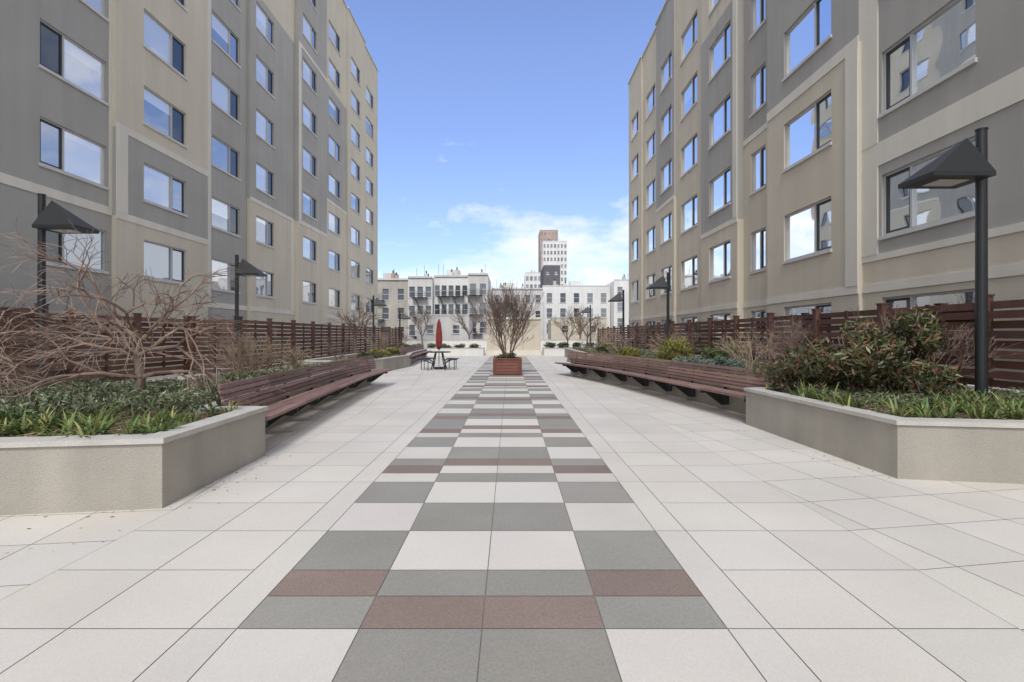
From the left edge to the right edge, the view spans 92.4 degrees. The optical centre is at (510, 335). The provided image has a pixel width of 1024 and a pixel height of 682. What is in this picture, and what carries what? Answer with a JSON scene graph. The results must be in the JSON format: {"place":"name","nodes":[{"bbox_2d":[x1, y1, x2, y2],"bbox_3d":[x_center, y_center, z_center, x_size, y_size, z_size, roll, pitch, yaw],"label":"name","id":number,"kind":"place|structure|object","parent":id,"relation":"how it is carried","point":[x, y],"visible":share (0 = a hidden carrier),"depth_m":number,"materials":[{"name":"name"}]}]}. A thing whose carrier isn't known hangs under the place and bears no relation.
{"place":"outdoors","nodes":[
{"label":"outdoors","id":0,"kind":"place"},
{"bbox_2d":[417,316,472,338],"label":"walls","id":1,"kind":"structure","parent":0,"point":[447,323],"depth_m":62.00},
{"bbox_2d":[417,314,468,333],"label":"trim","id":2,"kind":"structure","parent":1,"relation":"attached to","point":[442,315],"depth_m":61.95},
{"bbox_2d":[427,325,458,332],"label":"windows","id":3,"kind":"structure","parent":1,"relation":"attached to","point":[454,327],"depth_m":62.12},
{"bbox_2d":[344,0,664,288],"label":"sky","id":4,"kind":"structure","parent":0,"point":[501,123],"materials":[{"name":"blue"}]},
{"bbox_2d":[0,350,1023,681],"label":"courtyard paving","id":5,"kind":"structure","parent":0,"point":[440,570],"depth_m":3.21,"materials":[{"name":"tile"}]},
{"bbox_2d":[0,303,49,391],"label":"wooden fence","id":6,"kind":"object","parent":5,"relation":"on","point":[19,327],"visible":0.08,"depth_m":10.40,"materials":[{"name":"brown wood"}]},
{"bbox_2d":[0,309,188,387],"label":"wooden fence","id":7,"kind":"object","parent":5,"relation":"on","point":[138,318],"visible":0.33,"depth_m":14.89,"materials":[{"name":"brown wood"}]},
{"bbox_2d":[0,364,370,514],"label":"raised planter","id":8,"kind":"object","parent":5,"relation":"on","point":[42,474],"visible":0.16,"depth_m":4.10,"materials":[{"name":"paint"}]},
{"bbox_2d":[0,297,119,395],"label":"weeping maple tree","id":9,"kind":"object","parent":8,"relation":"on","point":[22,340],"visible":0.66,"depth_m":6.38,"materials":[{"name":"brown plant"}]},
{"bbox_2d":[32,193,99,384],"bbox_3d":[-9.120,-0.771,9.950,1.080,4.170,0.600,0,0,0],"label":"street lamp","id":10,"kind":"object","parent":8,"relation":"on","point":[53,216],"visible":0.73,"depth_m":9.89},
{"bbox_2d":[0,400,223,436],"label":"mulch litter","id":11,"kind":"object","parent":8,"relation":"on","point":[28,434],"visible":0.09,"depth_m":5.25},
{"bbox_2d":[0,395,244,436],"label":"daylily clumps","id":12,"kind":"object","parent":8,"relation":"on","point":[98,424],"visible":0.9,"depth_m":4.59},
{"bbox_2d":[0,369,279,425],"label":"groundcover shrub mass","id":13,"kind":"object","parent":8,"relation":"on","point":[177,396],"visible":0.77,"depth_m":5.58,"materials":[{"name":"green plant"}]},
{"bbox_2d":[0,217,287,410],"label":"weeping maple tree","id":14,"kind":"object","parent":8,"relation":"on","point":[135,355],"visible":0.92,"depth_m":6.21,"materials":[{"name":"brown plant"}]},
{"bbox_2d":[205,329,302,387],"bbox_3d":[-4.377,0.428,8.592,1.501,1.085,1.239,0,0,0],"label":"bare shrub","id":15,"kind":"object","parent":8,"relation":"on","point":[238,352],"visible":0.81,"depth_m":8.54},
{"bbox_2d":[275,344,315,376],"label":"bare shrub","id":16,"kind":"object","parent":8,"relation":"on","point":[300,357],"visible":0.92,"depth_m":10.84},
{"bbox_2d":[246,357,357,381],"bbox_3d":[-4.675,0.794,11.700,1.006,0.350,5.496,0,0,-2],"label":"groundcover shrub mass","id":17,"kind":"object","parent":8,"relation":"on","point":[286,368],"visible":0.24,"depth_m":10.81,"materials":[{"name":"green plant"}]},
{"bbox_2d":[214,356,392,427],"bbox_3d":[-3.623,0.974,10.284,0.778,0.740,8.682,0,0,-4],"label":"park bench","id":18,"kind":"object","parent":8,"relation":"on","point":[286,406],"visible":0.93,"depth_m":8.21,"materials":[{"name":"brown wood"}]},
{"bbox_2d":[189,316,240,373],"bbox_3d":[-11.025,0.379,18.300,1.830,2.170,0.180,0,0,0],"label":"wooden fence","id":19,"kind":"object","parent":5,"relation":"on","point":[214,330],"visible":0.51,"depth_m":18.28,"materials":[{"name":"brown wood"}]},
{"bbox_2d":[235,255,266,369],"bbox_3d":[-9.370,-0.696,17.500,1.080,4.320,0.600,0,0,0],"label":"street lamp","id":20,"kind":"object","parent":5,"relation":"on","point":[248,268],"visible":0.68,"depth_m":17.44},
{"bbox_2d":[240,316,401,371],"bbox_3d":[-10.200,0.379,32.250,0.180,2.170,27.680,0,0,0],"label":"wooden fence","id":21,"kind":"object","parent":5,"relation":"on","point":[312,330],"visible":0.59,"depth_m":24.74,"materials":[{"name":"brown wood"}]},
{"bbox_2d":[298,349,426,370],"bbox_3d":[-6.225,1.199,25.300,3.200,0.570,15.450,0,0,0],"label":"raised planter","id":22,"kind":"object","parent":5,"relation":"on","point":[395,361],"visible":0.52,"depth_m":20.62,"materials":[{"name":"paint"}]},
{"bbox_2d":[322,335,359,359],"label":"bare shrub","id":23,"kind":"object","parent":22,"relation":"on","point":[346,344],"visible":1,"depth_m":18.94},
{"bbox_2d":[324,298,377,352],"bbox_3d":[-8.272,-0.583,25.835,2.631,3.100,3.127,0,0,0],"label":"bare tree","id":24,"kind":"object","parent":22,"relation":"in","point":[340,316],"visible":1,"depth_m":25.87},
{"bbox_2d":[349,350,381,359],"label":"shrub","id":25,"kind":"object","parent":22,"relation":"on","point":[365,354],"visible":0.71,"depth_m":18.95,"materials":[{"name":"green plant"}]},
{"bbox_2d":[364,331,395,349],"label":"bare shrub","id":26,"kind":"object","parent":22,"relation":"on","point":[381,337],"visible":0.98,"depth_m":23.98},
{"bbox_2d":[368,348,393,356],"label":"shrub","id":27,"kind":"object","parent":22,"relation":"on","point":[380,351],"visible":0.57,"depth_m":21.42,"materials":[{"name":"green plant"}]},
{"bbox_2d":[384,347,404,353],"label":"shrub","id":28,"kind":"object","parent":22,"relation":"on","point":[394,350],"visible":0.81,"depth_m":24.78,"materials":[{"name":"green plant"}]},
{"bbox_2d":[387,333,411,346],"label":"bare shrub","id":29,"kind":"object","parent":22,"relation":"on","point":[392,338],"visible":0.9,"depth_m":29.07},
{"bbox_2d":[398,344,427,358],"bbox_3d":[-5.191,0.974,27.423,0.685,0.740,9.160,0,0,-3],"label":"park bench","id":30,"kind":"object","parent":22,"relation":"on","point":[414,348],"visible":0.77,"depth_m":26.46,"materials":[{"name":"brown wood"}]},
{"bbox_2d":[372,296,386,350],"bbox_3d":[-9.520,-0.696,35.500,1.080,4.320,0.600,0,0,0],"label":"street lamp","id":31,"kind":"object","parent":5,"relation":"on","point":[377,302],"visible":0.76,"depth_m":35.44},
{"bbox_2d":[399,311,410,343],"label":"street lamp","id":32,"kind":"object","parent":5,"relation":"on","point":[402,316],"visible":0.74,"depth_m":43.94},
{"bbox_2d":[399,304,435,346],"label":"bare tree","id":33,"kind":"object","parent":5,"relation":"on","point":[421,322],"visible":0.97,"depth_m":46.91,"materials":[{"name":"brown plant"}]},
{"bbox_2d":[386,347,484,355],"bbox_3d":[-5.350,1.199,35.550,6.950,0.570,1.950,0,0,0],"label":"raised planter","id":34,"kind":"object","parent":5,"relation":"on","point":[469,351],"visible":0.48,"depth_m":34.60,"materials":[{"name":"concrete"}]},
{"bbox_2d":[418,351,458,369],"bbox_3d":[-3.050,1.084,21.000,1.640,0.760,1.640,0,0,0],"label":"picnic table","id":35,"kind":"object","parent":5,"relation":"on","point":[444,360],"visible":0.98,"depth_m":20.77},
{"bbox_2d":[434,318,443,368],"bbox_3d":[-3.050,0.364,21.000,0.397,2.200,0.397,0,0,0],"label":"patio umbrella","id":36,"kind":"object","parent":5,"relation":"on","point":[438,337],"visible":0.98,"depth_m":20.92,"materials":[{"name":"red fabric"}]},
{"bbox_2d":[6,375,872,552],"bbox_3d":[0.061,1.455,10.580,8.400,0.015,14.608,0,0,0],"label":"dry leaf debris","id":37,"kind":"object","parent":5,"relation":"on","point":[290,455],"visible":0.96,"depth_m":5.12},
{"bbox_2d":[402,339,595,349],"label":"parapet wall","id":38,"kind":"structure","parent":5,"relation":"on","point":[466,342],"depth_m":49.60,"materials":[{"name":"concrete"}]},
{"bbox_2d":[493,357,521,374],"bbox_3d":[-0.100,1.154,18.300,1.050,0.620,1.050,0,0,0],"label":"wooden planter box","id":39,"kind":"object","parent":5,"relation":"on","point":[507,366],"visible":0.98,"depth_m":17.80,"materials":[{"name":"wood"}]},
{"bbox_2d":[494,352,516,357],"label":"box groundcover","id":40,"kind":"object","parent":39,"relation":"on","point":[509,355],"visible":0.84,"depth_m":18.15,"materials":[{"name":"green plant"}]},
{"bbox_2d":[467,279,544,357],"bbox_3d":[-0.295,-0.562,18.238,3.003,3.013,2.318,0,0,0],"label":"multi stem tree","id":41,"kind":"object","parent":39,"relation":"on","point":[496,310],"visible":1,"depth_m":18.00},
{"bbox_2d":[485,317,541,354],"bbox_3d":[0.250,0.074,38.100,4.200,2.780,4.000,0,0,0],"label":"bulkhead structure","id":42,"kind":"object","parent":5,"relation":"on","point":[532,346],"visible":0.66,"depth_m":36.20,"materials":[{"name":"beige paint"}]},
{"bbox_2d":[546,308,583,346],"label":"bare tree","id":43,"kind":"object","parent":5,"relation":"on","point":[566,331],"visible":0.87,"depth_m":40.87,"materials":[{"name":"brown plant"}]},
{"bbox_2d":[542,347,593,355],"bbox_3d":[5.200,1.199,35.550,5.650,0.570,1.950,0,0,0],"label":"raised planter","id":44,"kind":"object","parent":5,"relation":"on","point":[554,351],"visible":0.41,"depth_m":34.60,"materials":[{"name":"concrete"}]},
{"bbox_2d":[557,341,569,347],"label":"hedge shrub","id":45,"kind":"object","parent":44,"relation":"on","point":[563,344],"visible":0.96,"depth_m":35.42,"materials":[{"name":"green plant"}]},
{"bbox_2d":[572,311,606,342],"bbox_3d":[5.636,-0.400,35.973,2.350,2.740,2.780,0,0,25],"label":"bare tree","id":46,"kind":"object","parent":44,"relation":"on","point":[580,325],"visible":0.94,"depth_m":36.03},
{"bbox_2d":[581,305,590,341],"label":"street lamp","id":47,"kind":"object","parent":5,"relation":"on","point":[586,309],"visible":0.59,"depth_m":46.53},
{"bbox_2d":[565,348,1023,483],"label":"raised planter","id":48,"kind":"object","parent":5,"relation":"on","point":[957,449],"visible":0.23,"depth_m":5.20,"materials":[{"name":"paint"}]},
{"bbox_2d":[569,319,612,349],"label":"bare shrub","id":49,"kind":"object","parent":48,"relation":"on","point":[597,335],"visible":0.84,"depth_m":26.66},
{"bbox_2d":[595,342,611,352],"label":"evergreen shrub","id":50,"kind":"object","parent":48,"relation":"on","point":[601,348],"visible":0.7,"depth_m":24.29,"materials":[{"name":"green plant"}]},
{"bbox_2d":[594,330,633,354],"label":"bare shrub","id":51,"kind":"object","parent":48,"relation":"on","point":[608,342],"visible":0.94,"depth_m":18.97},
{"bbox_2d":[608,290,624,345],"bbox_3d":[6.770,-0.966,31.000,1.080,3.780,0.600,0,0,0],"label":"street lamp","id":52,"kind":"object","parent":48,"relation":"on","point":[619,297],"visible":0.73,"depth_m":30.94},
{"bbox_2d":[606,344,627,354],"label":"grey green shrub","id":53,"kind":"object","parent":48,"relation":"on","point":[615,352],"visible":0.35,"depth_m":20.32,"materials":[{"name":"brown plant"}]},
{"bbox_2d":[617,346,641,360],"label":"yellow green shrub","id":54,"kind":"object","parent":48,"relation":"on","point":[630,351],"visible":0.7,"depth_m":17.03,"materials":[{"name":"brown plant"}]},
{"bbox_2d":[612,320,659,348],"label":"bare shrub","id":55,"kind":"object","parent":48,"relation":"on","point":[641,331],"visible":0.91,"depth_m":22.21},
{"bbox_2d":[646,272,669,351],"bbox_3d":[6.820,-0.966,22.400,1.080,3.780,0.600,0,0,0],"label":"street lamp","id":56,"kind":"object","parent":48,"relation":"on","point":[660,283],"visible":0.7,"depth_m":22.34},
{"bbox_2d":[555,351,775,404],"bbox_3d":[3.189,0.974,13.236,0.909,0.740,10.462,0,0,-12],"label":"park bench","id":57,"kind":"object","parent":48,"relation":"on","point":[720,396],"visible":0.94,"depth_m":11.19,"materials":[{"name":"brown wood"}]},
{"bbox_2d":[643,322,701,352],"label":"bare shrub","id":58,"kind":"object","parent":48,"relation":"on","point":[673,333],"visible":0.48,"depth_m":18.69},
{"bbox_2d":[646,331,700,355],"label":"bare shrub","id":59,"kind":"object","parent":48,"relation":"on","point":[658,337],"visible":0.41,"depth_m":15.90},
{"bbox_2d":[655,337,694,362],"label":"yellow green shrub","id":60,"kind":"object","parent":48,"relation":"on","point":[667,355],"visible":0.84,"depth_m":14.64,"materials":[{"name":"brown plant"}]},
{"bbox_2d":[672,356,707,370],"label":"juniper shrub","id":61,"kind":"object","parent":48,"relation":"on","point":[693,359],"visible":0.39,"depth_m":12.48,"materials":[{"name":"green plant"}]},
{"bbox_2d":[570,346,854,382],"bbox_3d":[5.246,0.823,20.896,5.251,0.318,24.258,0,0,0],"label":"groundcover shrub mass","id":62,"kind":"object","parent":48,"relation":"on","point":[646,353],"visible":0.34,"depth_m":19.37,"materials":[{"name":"green plant"}]},
{"bbox_2d":[698,343,743,359],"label":"green shrub","id":63,"kind":"object","parent":48,"relation":"on","point":[713,353],"visible":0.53,"depth_m":13.70,"materials":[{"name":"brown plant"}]},
{"bbox_2d":[702,355,747,373],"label":"juniper shrub","id":64,"kind":"object","parent":48,"relation":"on","point":[720,361],"visible":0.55,"depth_m":11.03,"materials":[{"name":"green plant"}]},
{"bbox_2d":[710,327,782,372],"bbox_3d":[5.529,0.393,11.545,1.610,1.158,1.601,0,0,26],"label":"bare shrub","id":65,"kind":"object","parent":48,"relation":"on","point":[738,350],"visible":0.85,"depth_m":11.54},
{"bbox_2d":[737,318,824,367],"bbox_3d":[7.282,0.238,13.331,1.335,1.468,2.158,0,0,-31],"label":"bare shrub","id":66,"kind":"object","parent":48,"relation":"on","point":[791,338],"visible":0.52,"depth_m":13.21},
{"bbox_2d":[752,347,823,392],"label":"evergreen shrub","id":67,"kind":"object","parent":48,"relation":"on","point":[782,374],"visible":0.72,"depth_m":7.83,"materials":[{"name":"green plant"}]},
{"bbox_2d":[753,313,849,361],"bbox_3d":[6.002,0.249,10.455,1.514,1.445,2.104,0,0,-35],"label":"bare shrub","id":68,"kind":"object","parent":48,"relation":"on","point":[784,342],"visible":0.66,"depth_m":10.61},
{"bbox_2d":[783,317,926,394],"bbox_3d":[5.199,0.333,7.367,1.981,1.286,1.468,0,0,-35],"label":"evergreen shrub","id":69,"kind":"object","parent":48,"relation":"on","point":[871,359],"visible":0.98,"depth_m":7.24,"materials":[{"name":"green plant"}]},
{"bbox_2d":[758,379,1023,419],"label":"daylily clumps","id":70,"kind":"object","parent":48,"relation":"on","point":[977,411],"visible":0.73,"depth_m":5.64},
{"bbox_2d":[780,384,1022,419],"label":"mulch litter","id":71,"kind":"object","parent":48,"relation":"on","point":[962,417],"visible":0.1,"depth_m":6.27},
{"bbox_2d":[860,304,947,391],"bbox_3d":[6.154,0.255,7.722,1.199,1.484,1.117,0,0,30],"label":"evergreen shrub","id":72,"kind":"object","parent":48,"relation":"on","point":[925,337],"visible":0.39,"depth_m":7.42,"materials":[{"name":"green plant"}]},
{"bbox_2d":[850,305,962,354],"bbox_3d":[7.468,0.184,9.528,1.766,1.577,2.325,0,0,15],"label":"bare shrub","id":73,"kind":"object","parent":48,"relation":"on","point":[886,323],"visible":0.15,"depth_m":9.68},
{"bbox_2d":[796,386,1023,409],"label":"groundcover shrub mass","id":74,"kind":"object","parent":48,"relation":"on","point":[855,393],"visible":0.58,"depth_m":6.56,"materials":[{"name":"green plant"}]},
{"bbox_2d":[880,357,969,399],"bbox_3d":[5.898,0.658,6.968,1.085,0.732,0.760,0,0,0],"label":"evergreen shrub","id":75,"kind":"object","parent":48,"relation":"on","point":[947,377],"visible":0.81,"depth_m":6.88,"materials":[{"name":"green plant"}]},
{"bbox_2d":[898,127,996,400],"bbox_3d":[6.150,-0.966,6.800,1.080,3.780,0.600,0,0,0],"label":"street lamp","id":76,"kind":"object","parent":48,"relation":"on","point":[964,162],"visible":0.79,"depth_m":6.74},
{"bbox_2d":[917,322,1023,386],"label":"bare shrub","id":77,"kind":"object","parent":48,"relation":"on","point":[962,360],"visible":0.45,"depth_m":7.59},
{"bbox_2d":[597,294,1023,389],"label":"wooden fence","id":78,"kind":"object","parent":5,"relation":"on","point":[816,315],"visible":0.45,"depth_m":11.30,"materials":[{"name":"brown wood"}]},
{"bbox_2d":[0,350,1023,681],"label":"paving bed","id":79,"kind":"object","parent":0,"point":[482,628],"visible":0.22,"depth_m":3.16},
{"bbox_2d":[524,270,539,287],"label":"apartment block","id":80,"kind":"structure","parent":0,"point":[531,278],"depth_m":180.00,"materials":[{"name":"concrete"}]},
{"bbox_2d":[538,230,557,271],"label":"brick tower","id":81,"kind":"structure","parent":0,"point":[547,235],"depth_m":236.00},
{"bbox_2d":[540,264,559,287],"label":"dark rooftop block","id":82,"kind":"structure","parent":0,"point":[549,273],"depth_m":112.00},
{"bbox_2d":[541,240,566,284],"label":"apartment tower","id":83,"kind":"structure","parent":0,"point":[553,252],"depth_m":220.00,"materials":[{"name":"concrete"}]},
{"bbox_2d":[544,244,565,284],"label":"windows","id":84,"kind":"structure","parent":83,"relation":"in","point":[544,244],"depth_m":220.14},
{"bbox_2d":[542,286,609,338],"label":"walls","id":85,"kind":"structure","parent":0,"point":[556,305],"depth_m":100.00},
{"bbox_2d":[547,293,605,332],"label":"windows","id":86,"kind":"structure","parent":85,"relation":"attached to","point":[576,299],"depth_m":100.12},
{"bbox_2d":[543,279,609,333],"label":"trim","id":87,"kind":"structure","parent":85,"relation":"attached to","point":[574,283],"depth_m":99.95,"materials":[{"name":"metal"}]},
{"bbox_2d":[548,318,606,341],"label":"walls","id":88,"kind":"structure","parent":0,"point":[554,331],"depth_m":66.00,"materials":[{"name":"beige paint"}]},
{"bbox_2d":[607,280,628,340],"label":"walls","id":89,"kind":"structure","parent":0,"point":[614,313],"depth_m":97.00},
{"bbox_2d":[617,287,621,326],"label":"windows","id":90,"kind":"structure","parent":89,"relation":"attached to","point":[619,305],"depth_m":97.12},
{"bbox_3d":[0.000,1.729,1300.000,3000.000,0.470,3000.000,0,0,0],"label":"ground","id":91,"kind":"structure","parent":0,"visible":0},
{"bbox_2d":[0,0,377,380],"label":"walls","id":92,"kind":"structure","parent":91,"relation":"on","point":[31,92],"depth_m":21.77,"materials":[{"name":"beige paint"}]},
{"bbox_2d":[0,0,377,322],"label":"trim bands","id":93,"kind":"object","parent":92,"relation":"attached to","point":[123,132],"depth_m":19.35,"materials":[{"name":"beige paint"}]},
{"bbox_2d":[39,0,373,313],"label":"window frames","id":94,"kind":"structure","parent":92,"relation":"attached to","point":[60,168],"depth_m":23.29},
{"bbox_2d":[41,0,371,311],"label":"window glass","id":95,"kind":"object","parent":94,"relation":"in","point":[83,69],"visible":0.85,"depth_m":19.93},
{"bbox_2d":[378,280,407,343],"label":"walls","id":96,"kind":"structure","parent":91,"relation":"on","point":[393,304],"depth_m":80.00,"materials":[{"name":"paint"}]},
{"bbox_2d":[378,271,407,338],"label":"trim","id":97,"kind":"structure","parent":96,"relation":"attached to","point":[391,276],"depth_m":79.92,"materials":[{"name":"metal"}]},
{"bbox_2d":[383,289,403,337],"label":"windows","id":98,"kind":"structure","parent":96,"relation":"attached to","point":[386,297],"depth_m":80.12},
{"bbox_2d":[408,277,433,338],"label":"walls","id":99,"kind":"structure","parent":91,"relation":"on","point":[416,283],"depth_m":79.40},
{"bbox_2d":[409,287,430,334],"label":"windows","id":100,"kind":"structure","parent":99,"relation":"attached to","point":[412,310],"depth_m":79.52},
{"bbox_2d":[408,271,431,338],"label":"trim","id":101,"kind":"structure","parent":99,"relation":"attached to","point":[426,274],"depth_m":79.20,"materials":[{"name":"metal"}]},
{"bbox_2d":[434,277,467,313],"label":"walls","id":102,"kind":"structure","parent":91,"relation":"on","point":[454,282],"depth_m":80.50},
{"bbox_2d":[435,286,466,313],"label":"windows","id":103,"kind":"structure","parent":102,"relation":"attached to","point":[437,293],"depth_m":80.62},
{"bbox_2d":[434,264,467,313],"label":"trim","id":104,"kind":"structure","parent":102,"relation":"attached to","point":[453,273],"depth_m":80.30,"materials":[{"name":"metal"}]},
{"bbox_2d":[449,305,483,338],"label":"bare tree","id":105,"kind":"object","parent":91,"relation":"on","point":[462,323],"visible":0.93,"depth_m":52.84,"materials":[{"name":"brown plant"}]},
{"bbox_2d":[468,275,490,338],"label":"walls","id":106,"kind":"structure","parent":91,"relation":"on","point":[477,280],"depth_m":79.50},
{"bbox_2d":[463,269,487,333],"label":"trim","id":107,"kind":"structure","parent":106,"relation":"attached to","point":[481,273],"depth_m":79.30,"materials":[{"name":"metal"}]},
{"bbox_2d":[470,284,485,332],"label":"windows","id":108,"kind":"structure","parent":106,"relation":"attached to","point":[473,290],"depth_m":79.62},
{"bbox_2d":[492,289,542,338],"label":"walls","id":109,"kind":"structure","parent":91,"relation":"on","point":[536,292],"depth_m":96.00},
{"bbox_2d":[495,295,539,316],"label":"windows","id":110,"kind":"structure","parent":109,"relation":"attached to","point":[537,300],"depth_m":96.12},
{"bbox_2d":[494,279,542,314],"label":"trim","id":111,"kind":"structure","parent":109,"relation":"attached to","point":[509,285],"depth_m":97.98,"materials":[{"name":"metal"}]},
{"bbox_2d":[563,305,601,338],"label":"bare tree","id":112,"kind":"object","parent":91,"relation":"on","point":[588,321],"visible":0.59,"depth_m":52.69,"materials":[{"name":"brown plant"}]},
{"bbox_2d":[629,0,1023,382],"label":"walls","id":113,"kind":"structure","parent":91,"relation":"on","point":[818,177],"depth_m":15.62,"materials":[{"name":"beige paint"}]},
{"bbox_2d":[631,0,977,368],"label":"window frames","id":114,"kind":"structure","parent":113,"relation":"attached to","point":[911,227],"depth_m":15.20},
{"bbox_2d":[633,0,975,358],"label":"window glass","id":115,"kind":"object","parent":114,"relation":"in","point":[945,42],"visible":0.66,"depth_m":13.87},
{"bbox_2d":[628,0,1023,320],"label":"trim bands","id":116,"kind":"object","parent":113,"relation":"attached to","point":[999,94],"depth_m":12.01,"materials":[{"name":"beige paint"}]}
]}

